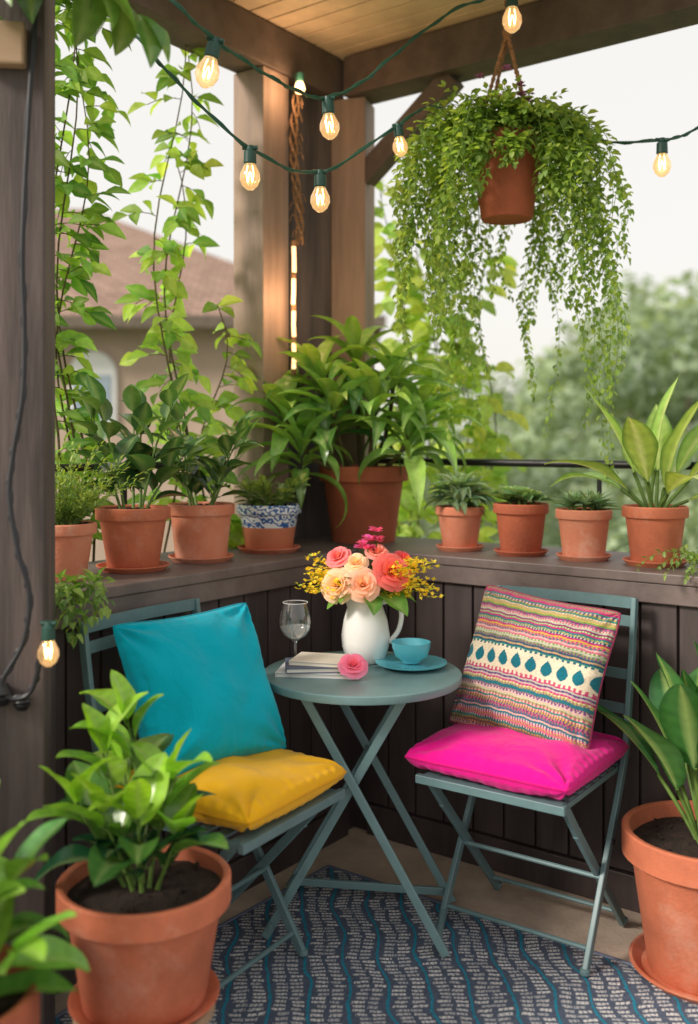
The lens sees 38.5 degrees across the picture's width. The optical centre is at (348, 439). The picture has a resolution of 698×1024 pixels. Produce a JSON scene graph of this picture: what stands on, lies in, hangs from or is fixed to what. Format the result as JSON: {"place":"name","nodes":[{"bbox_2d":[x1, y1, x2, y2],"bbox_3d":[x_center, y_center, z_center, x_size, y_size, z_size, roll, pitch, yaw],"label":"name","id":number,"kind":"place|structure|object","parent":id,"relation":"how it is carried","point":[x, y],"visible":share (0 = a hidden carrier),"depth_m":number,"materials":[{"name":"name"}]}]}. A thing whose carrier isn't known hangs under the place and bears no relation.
{"place":"outdoors","nodes":[
{"label":"outdoors","id":0,"kind":"place"},
{"bbox_2d":[55,827,642,1014],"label":"floor","id":1,"kind":"structure","parent":0,"point":[356,850],"depth_m":3.19,"materials":[{"name":"brown wood"}]},
{"bbox_2d":[0,0,54,1023],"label":"porch post","id":2,"kind":"object","parent":1,"relation":"on","point":[27,748],"visible":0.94,"depth_m":2.35,"materials":[{"name":"brown wood"}]},
{"bbox_2d":[0,13,58,701],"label":"string light","id":3,"kind":"object","parent":2,"relation":"hanging from","point":[48,631],"visible":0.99,"depth_m":2.32,"materials":[{"name":"black"}]},
{"bbox_2d":[0,0,170,67],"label":"overhanging branch","id":4,"kind":"object","parent":2,"relation":"attached to","point":[128,24],"visible":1,"depth_m":2.28,"materials":[{"name":"green plant"}]},
{"bbox_2d":[55,535,356,994],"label":"parapet wall","id":5,"kind":"structure","parent":1,"relation":"on","point":[262,586],"depth_m":3.27,"materials":[{"name":"brown wood"}]},
{"bbox_2d":[55,566,116,648],"bbox_3d":[-0.685,0.432,2.570,0.196,0.204,0.182,0,0,0],"label":"trailing ivy","id":6,"kind":"object","parent":5,"relation":"on","point":[81,598],"visible":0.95,"depth_m":2.55,"materials":[{"name":"green plant"}]},
{"bbox_2d":[55,434,153,582],"bbox_3d":[-0.822,0.186,2.898,0.440,0.433,0.417,0,0,42],"label":"potted herb","id":7,"kind":"object","parent":5,"relation":"on","point":[74,532],"visible":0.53,"depth_m":2.83,"materials":[{"name":"plant"}]},
{"bbox_2d":[68,373,206,573],"bbox_3d":[-0.659,0.101,3.134,0.435,0.604,0.459,0,0,-15],"label":"potted rubber plant","id":8,"kind":"object","parent":5,"relation":"on","point":[132,534],"visible":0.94,"depth_m":3.05,"materials":[{"name":"green plant"}]},
{"bbox_2d":[144,401,263,563],"bbox_3d":[-0.487,0.138,3.340,0.418,0.531,0.438,0,0,-4],"label":"potted shrub","id":9,"kind":"object","parent":5,"relation":"on","point":[200,530],"visible":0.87,"depth_m":3.27,"materials":[{"name":"green plant"}]},
{"bbox_2d":[231,471,310,553],"bbox_3d":[-0.277,0.259,3.618,0.284,0.289,0.293,0,0,-30],"label":"potted jade plant","id":10,"kind":"object","parent":5,"relation":"on","point":[268,527],"visible":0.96,"depth_m":3.55,"materials":[{"name":"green plant"}]},
{"bbox_2d":[234,66,374,537],"bbox_3d":[-0.156,-0.515,4.095,0.680,1.835,0.200,0,0,-44],"label":"corner post","id":11,"kind":"object","parent":5,"relation":"on","point":[335,266],"visible":0.5,"depth_m":4.08,"materials":[{"name":"brown wood"}]},
{"bbox_2d":[291,240,295,374],"bbox_3d":[-0.215,-0.514,3.890,0.020,0.524,0.019,0,0,-22],"label":"rope light","id":12,"kind":"object","parent":11,"relation":"attached to","point":[293,299],"visible":0.94,"depth_m":3.88,"materials":[{"name":"white plastic"}]},
{"bbox_2d":[287,93,305,245],"bbox_3d":[-0.202,-1.058,3.908,0.072,0.592,0.072,0,0,-17],"label":"jute garland","id":13,"kind":"object","parent":11,"relation":"attached to","point":[294,163],"visible":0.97,"depth_m":3.90,"materials":[{"name":"fabric"}]},
{"bbox_2d":[292,72,304,94],"bbox_3d":[-0.195,-1.384,3.882,0.044,0.100,0.089,0,0,-13],"label":"bulb","id":14,"kind":"object","parent":11,"relation":"attached to","point":[299,79],"visible":0.85,"depth_m":3.85,"materials":[{"name":"white glass"}]},
{"bbox_2d":[70,0,697,185],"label":"porch roof","id":15,"kind":"structure","parent":11,"relation":"on","point":[327,47],"depth_m":3.79,"materials":[{"name":"brown wood"}]},
{"bbox_2d":[168,0,521,139],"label":"string light","id":16,"kind":"object","parent":15,"relation":"hanging from","point":[215,45],"visible":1,"depth_m":3.07,"materials":[{"name":"green"}]},
{"bbox_2d":[136,36,697,212],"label":"string light","id":17,"kind":"object","parent":15,"relation":"hanging from","point":[250,152],"visible":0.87,"depth_m":3.14,"materials":[{"name":"green"}]},
{"bbox_2d":[388,0,634,487],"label":"hanging planter","id":18,"kind":"object","parent":15,"relation":"hanging from","point":[506,153],"visible":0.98,"depth_m":3.37,"materials":[{"name":"ceramic"}]},
{"bbox_2d":[54,865,697,1023],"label":"rug","id":19,"kind":"object","parent":1,"relation":"on","point":[373,957],"visible":0.82,"depth_m":2.71,"materials":[{"name":"blue fabric"}]},
{"bbox_2d":[0,818,89,1023],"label":"potted foliage plant","id":20,"kind":"object","parent":19,"relation":"on","point":[28,960],"visible":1,"depth_m":1.83,"materials":[{"name":"green plant"}]},
{"bbox_2d":[72,1002,215,1023],"bbox_3d":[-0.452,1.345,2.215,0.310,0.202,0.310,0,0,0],"label":"saucer","id":21,"kind":"object","parent":19,"relation":"on","point":[206,1018],"visible":0.11,"depth_m":2.16,"materials":[{"name":"brown ceramic"}]},
{"bbox_2d":[25,670,230,1023],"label":"potted laurel","id":22,"kind":"object","parent":21,"relation":"on","point":[140,900],"visible":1,"depth_m":2.14,"materials":[{"name":"ceramic"}]},
{"bbox_2d":[77,598,344,988],"bbox_3d":[-0.363,0.962,2.679,0.551,0.975,0.478,0,0,32],"label":"folding chair","id":23,"kind":"object","parent":19,"relation":"on","point":[295,822],"visible":0.29,"depth_m":2.69,"materials":[{"name":"paint"}]},
{"bbox_2d":[109,749,346,831],"bbox_3d":[-0.314,0.902,2.655,0.466,0.133,0.452,0,0,32],"label":"seat cushion","id":24,"kind":"object","parent":23,"relation":"on","point":[254,791],"visible":0.64,"depth_m":2.51,"materials":[{"name":"fabric"}]},
{"bbox_2d":[113,603,285,775],"bbox_3d":[-0.401,0.678,2.726,0.440,0.430,0.228,-2,-22,-42],"label":"throw pillow","id":25,"kind":"object","parent":24,"relation":"on","point":[204,673],"visible":0.83,"depth_m":2.64,"materials":[{"name":"fabric"}]},
{"bbox_2d":[261,651,461,957],"bbox_3d":[0.039,1.067,3.000,0.596,0.747,0.596,0,0,9],"label":"bistro table","id":26,"kind":"object","parent":19,"relation":"on","point":[395,690],"visible":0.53,"depth_m":2.85,"materials":[{"name":"paint"}]},
{"bbox_2d":[279,600,311,641],"bbox_3d":[-0.165,0.596,3.075,0.102,0.195,0.102,0,0,0],"label":"wine glass","id":27,"kind":"object","parent":26,"relation":"on","point":[295,604],"visible":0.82,"depth_m":3.06,"materials":[{"name":"clear glass"}]},
{"bbox_2d":[275,662,357,679],"bbox_3d":[-0.085,0.687,2.985,0.245,0.014,0.150,0,0,8],"label":"book","id":28,"kind":"object","parent":26,"relation":"on","point":[280,672],"visible":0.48,"depth_m":2.92,"materials":[{"name":"white paper"}]},
{"bbox_2d":[285,658,351,673],"bbox_3d":[-0.080,0.672,2.985,0.220,0.016,0.145,0,0,-4],"label":"book","id":29,"kind":"object","parent":28,"relation":"on","point":[292,669],"visible":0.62,"depth_m":2.92,"materials":[{"name":"grey paper"}]},
{"bbox_2d":[289,652,344,667],"bbox_3d":[-0.070,0.657,2.990,0.190,0.013,0.130,0,0,14],"label":"book","id":30,"kind":"object","parent":29,"relation":"on","point":[315,659],"visible":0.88,"depth_m":2.97,"materials":[{"name":"beige paper"}]},
{"bbox_2d":[338,654,367,678],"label":"cut rose","id":31,"kind":"object","parent":26,"relation":"on","point":[357,664],"visible":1,"depth_m":2.89,"materials":[{"name":"pink plant"}]},
{"bbox_2d":[341,591,403,664],"bbox_3d":[0.061,0.581,3.128,0.174,0.225,0.152,0,0,37],"label":"pitcher","id":32,"kind":"object","parent":26,"relation":"on","point":[365,634],"visible":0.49,"depth_m":3.08,"materials":[{"name":"white ceramic"}]},
{"bbox_2d":[295,526,443,616],"bbox_3d":[0.061,0.458,3.139,0.460,0.372,0.280,0,0,0],"label":"flower bouquet","id":33,"kind":"object","parent":32,"relation":"in","point":[389,576],"visible":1,"depth_m":3.08,"materials":[{"name":"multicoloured plant"}]},
{"bbox_2d":[375,654,446,671],"bbox_3d":[0.190,0.685,3.055,0.220,0.018,0.220,0,0,0],"label":"saucer","id":34,"kind":"object","parent":26,"relation":"on","point":[428,662],"visible":0.81,"depth_m":3.04,"materials":[{"name":"teal ceramic"}]},
{"bbox_2d":[392,638,430,663],"bbox_3d":[0.194,0.647,3.056,0.127,0.062,0.120,0,0,-19],"label":"teacup","id":35,"kind":"object","parent":34,"relation":"on","point":[411,650],"visible":1,"depth_m":3.02,"materials":[{"name":"teal ceramic"}]},
{"bbox_2d":[415,585,638,976],"bbox_3d":[0.530,0.962,2.937,0.478,0.975,0.551,0,0,35],"label":"folding chair","id":36,"kind":"object","parent":19,"relation":"on","point":[436,782],"visible":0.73,"depth_m":2.91,"materials":[{"name":"paint"}]},
{"bbox_2d":[404,724,628,799],"bbox_3d":[0.492,0.902,2.900,0.505,0.138,0.476,0,0,35],"label":"seat cushion","id":37,"kind":"object","parent":36,"relation":"on","point":[506,759],"visible":0.81,"depth_m":2.75,"materials":[{"name":"fabric"}]},
{"bbox_2d":[449,585,620,749],"bbox_3d":[0.549,0.681,2.981,0.451,0.441,0.209,7,-18,37],"label":"throw pillow","id":38,"kind":"object","parent":37,"relation":"on","point":[535,666],"visible":0.89,"depth_m":2.90,"materials":[{"name":"fabric"}]},
{"bbox_2d":[597,638,697,1003],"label":"potted peace lily","id":39,"kind":"object","parent":19,"relation":"on","point":[659,843],"visible":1,"depth_m":2.65,"materials":[{"name":"ceramic"}]},
{"bbox_2d":[350,536,697,912],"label":"parapet wall","id":40,"kind":"structure","parent":1,"relation":"on","point":[667,626],"depth_m":3.31,"materials":[{"name":"brown wood"}]},
{"bbox_2d":[209,315,486,543],"bbox_3d":[-0.003,-0.042,3.863,1.067,0.889,0.667,0,0,-10],"label":"potted dracaena","id":41,"kind":"object","parent":40,"relation":"on","point":[362,496],"visible":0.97,"depth_m":3.82,"materials":[{"name":"plant"}]},
{"bbox_2d":[55,458,695,504],"bbox_3d":[0.106,0.238,3.255,4.151,0.329,2.068,0,0,-9],"label":"railing","id":42,"kind":"object","parent":40,"relation":"on","point":[521,463],"visible":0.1,"depth_m":3.75,"materials":[{"name":"black metal"}]},
{"bbox_2d":[422,469,496,551],"bbox_3d":[0.414,0.253,3.680,0.294,0.299,0.303,0,0,39],"label":"potted succulent","id":43,"kind":"object","parent":40,"relation":"on","point":[459,516],"visible":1,"depth_m":3.60,"materials":[{"name":"orange ceramic"}]},
{"bbox_2d":[491,485,553,556],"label":"potted succulent","id":44,"kind":"object","parent":40,"relation":"on","point":[520,520],"visible":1,"depth_m":3.45,"materials":[{"name":"orange ceramic"}]},
{"bbox_2d":[553,489,621,561],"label":"potted succulent","id":45,"kind":"object","parent":40,"relation":"on","point":[584,531],"visible":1,"depth_m":3.31,"materials":[{"name":"orange ceramic"}]},
{"bbox_2d":[544,376,697,567],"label":"potted dieffenbachia","id":46,"kind":"object","parent":40,"relation":"on","point":[650,445],"visible":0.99,"depth_m":3.17,"materials":[{"name":"plant"}]},
{"bbox_2d":[635,544,697,584],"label":"trailing ivy","id":47,"kind":"object","parent":40,"relation":"on","point":[691,556],"visible":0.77,"depth_m":3.07,"materials":[{"name":"green plant"}]},
{"bbox_2d":[55,1,697,445],"label":"sky","id":48,"kind":"structure","parent":0,"point":[646,87],"materials":[{"name":"white"}]},
{"bbox_2d":[376,447,555,534],"bbox_3d":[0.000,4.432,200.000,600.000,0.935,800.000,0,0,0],"label":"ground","id":49,"kind":"structure","parent":0,"point":[429,483],"depth_m":108.53,"materials":[{"name":"green plant"}]},
{"bbox_2d":[55,0,131,560],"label":"climbing vine","id":50,"kind":"object","parent":49,"relation":"on","point":[85,72],"visible":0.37,"depth_m":3.31,"materials":[{"name":"green plant"}]},
{"bbox_2d":[112,44,262,551],"bbox_3d":[-0.570,1.461,3.684,0.587,5.989,0.382,0,0,-11],"label":"climbing vine","id":51,"kind":"object","parent":49,"relation":"on","point":[175,324],"visible":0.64,"depth_m":3.64,"materials":[{"name":"green plant"}]},
{"bbox_2d":[55,209,385,561],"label":"brown roof house","id":52,"kind":"structure","parent":49,"relation":"on","point":[210,277],"depth_m":14.00,"materials":[{"name":"beige paint"}]},
{"bbox_2d":[69,351,116,421],"bbox_3d":[-3.580,-0.707,13.960,0.660,1.075,0.080,0,0,0],"label":"window","id":53,"kind":"structure","parent":52,"relation":"in","point":[103,366],"depth_m":13.94,"materials":[{"name":"white glass"}]},
{"bbox_2d":[376,404,442,537],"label":"background tree","id":54,"kind":"object","parent":49,"relation":"on","point":[382,405],"depth_m":41.19,"materials":[{"name":"green plant"}]},
{"bbox_2d":[376,409,457,533],"bbox_3d":[2.548,1.330,37.781,4.750,6.467,4.431,0,0,-18],"label":"background tree","id":55,"kind":"object","parent":49,"relation":"on","point":[426,495],"depth_m":37.67,"materials":[{"name":"green plant"}]},
{"bbox_2d":[401,519,436,537],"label":"background tree","id":56,"kind":"object","parent":49,"relation":"on","point":[424,526],"visible":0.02,"depth_m":16.08,"materials":[{"name":"green plant"}]},
{"bbox_2d":[375,180,528,542],"bbox_3d":[0.421,1.616,4.702,0.827,5.680,0.612,0,0,0],"label":"climbing vine","id":57,"kind":"object","parent":49,"relation":"on","point":[483,444],"visible":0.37,"depth_m":4.62,"materials":[{"name":"green plant"}]},
{"bbox_2d":[420,520,499,542],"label":"background tree","id":58,"kind":"object","parent":49,"relation":"on","point":[438,529],"depth_m":15.45,"materials":[{"name":"green plant"}]},
{"bbox_2d":[405,442,517,539],"bbox_3d":[2.781,2.296,23.855,3.887,4.676,3.833,0,0,34],"label":"background tree","id":59,"kind":"object","parent":49,"relation":"on","point":[426,488],"visible":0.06,"depth_m":23.90,"materials":[{"name":"green plant"}]},
{"bbox_2d":[426,371,538,526],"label":"background tree","id":60,"kind":"object","parent":49,"relation":"on","point":[505,392],"visible":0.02,"depth_m":43.38,"materials":[{"name":"green plant"}]},
{"bbox_2d":[423,399,554,528],"bbox_3d":[5.152,1.572,33.755,5.060,6.173,5.131,0,0,-21],"label":"background tree","id":61,"kind":"object","parent":49,"relation":"on","point":[501,416],"visible":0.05,"depth_m":33.62,"materials":[{"name":"green plant"}]},
{"bbox_2d":[432,493,563,546],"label":"background tree","id":62,"kind":"object","parent":49,"relation":"on","point":[550,514],"visible":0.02,"depth_m":17.15,"materials":[{"name":"green plant"}]},
{"bbox_2d":[456,401,623,540],"bbox_3d":[5.551,1.770,30.130,6.001,6.072,6.338,0,0,38],"label":"background tree","id":63,"kind":"object","parent":49,"relation":"on","point":[540,406],"visible":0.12,"depth_m":29.08,"materials":[{"name":"green plant"}]},
{"bbox_2d":[492,338,626,478],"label":"background tree","id":64,"kind":"object","parent":49,"relation":"on","point":[548,355],"visible":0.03,"depth_m":41.06,"materials":[{"name":"green plant"}]},
{"bbox_2d":[499,356,630,492],"bbox_3d":[7.249,0.869,33.219,5.064,7.391,5.429,0,0,-6],"label":"background tree","id":65,"kind":"object","parent":49,"relation":"on","point":[549,382],"visible":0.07,"depth_m":32.87,"materials":[{"name":"green plant"}]},
{"bbox_2d":[507,429,640,534],"bbox_3d":[4.685,2.159,21.808,3.291,4.804,3.529,0,0,25],"label":"background tree","id":66,"kind":"object","parent":49,"relation":"on","point":[545,484],"visible":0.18,"depth_m":21.61,"materials":[{"name":"green plant"}]},
{"bbox_2d":[543,495,629,551],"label":"background tree","id":67,"kind":"object","parent":49,"relation":"on","point":[553,541],"visible":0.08,"depth_m":15.88,"materials":[{"name":"green plant"}]},
{"bbox_2d":[498,311,697,500],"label":"background tree","id":68,"kind":"object","parent":49,"relation":"on","point":[545,372],"visible":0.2,"depth_m":29.44,"materials":[{"name":"green plant"}]},
{"bbox_2d":[511,343,697,521],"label":"background tree","id":69,"kind":"object","parent":49,"relation":"on","point":[570,372],"visible":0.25,"depth_m":27.41,"materials":[{"name":"green plant"}]},
{"bbox_2d":[532,295,692,447],"bbox_3d":[11.657,-0.507,40.010,8.708,10.475,8.586,0,0,-18],"label":"background tree","id":70,"kind":"object","parent":49,"relation":"on","point":[632,305],"visible":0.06,"depth_m":39.78,"materials":[{"name":"green plant"}]},
{"bbox_2d":[541,417,691,550],"bbox_3d":[5.828,2.069,20.848,4.276,5.144,4.216,0,0,31],"label":"background tree","id":71,"kind":"object","parent":49,"relation":"on","point":[616,443],"visible":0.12,"depth_m":20.89,"materials":[{"name":"green plant"}]},
{"bbox_2d":[536,270,697,475],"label":"background tree","id":72,"kind":"object","parent":49,"relation":"on","point":[662,292],"visible":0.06,"depth_m":42.59,"materials":[{"name":"green plant"}]},
{"bbox_2d":[562,430,697,546],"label":"background tree","id":73,"kind":"object","parent":49,"relation":"on","point":[693,484],"visible":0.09,"depth_m":19.29,"materials":[{"name":"green plant"}]},
{"bbox_2d":[592,270,697,501],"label":"background tree","id":74,"kind":"object","parent":49,"relation":"on","point":[680,389],"visible":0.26,"depth_m":27.48,"materials":[{"name":"green plant"}]},
{"bbox_2d":[593,305,697,501],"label":"background tree","id":75,"kind":"object","parent":49,"relation":"on","point":[669,342],"visible":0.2,"depth_m":26.63,"materials":[{"name":"green plant"}]},
{"bbox_2d":[606,502,697,555],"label":"background tree","id":76,"kind":"object","parent":49,"relation":"on","point":[689,536],"visible":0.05,"depth_m":14.54,"materials":[{"name":"green plant"}]},
{"bbox_2d":[607,498,697,551],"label":"background tree","id":77,"kind":"object","parent":49,"relation":"on","point":[620,532],"visible":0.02,"depth_m":14.87,"materials":[{"name":"green plant"}]},
{"bbox_2d":[623,296,697,490],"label":"background tree","id":78,"kind":"object","parent":49,"relation":"on","point":[630,403],"visible":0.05,"depth_m":29.31,"materials":[{"name":"green plant"}]},
{"bbox_2d":[644,273,697,408],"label":"background tree","id":79,"kind":"object","parent":49,"relation":"on","point":[688,284],"depth_m":43.45,"materials":[{"name":"green plant"}]},
{"bbox_2d":[675,425,695,533],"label":"background tree","id":80,"kind":"object","parent":49,"relation":"on","point":[693,460],"visible":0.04,"depth_m":21.09,"materials":[{"name":"green plant"}]}
]}

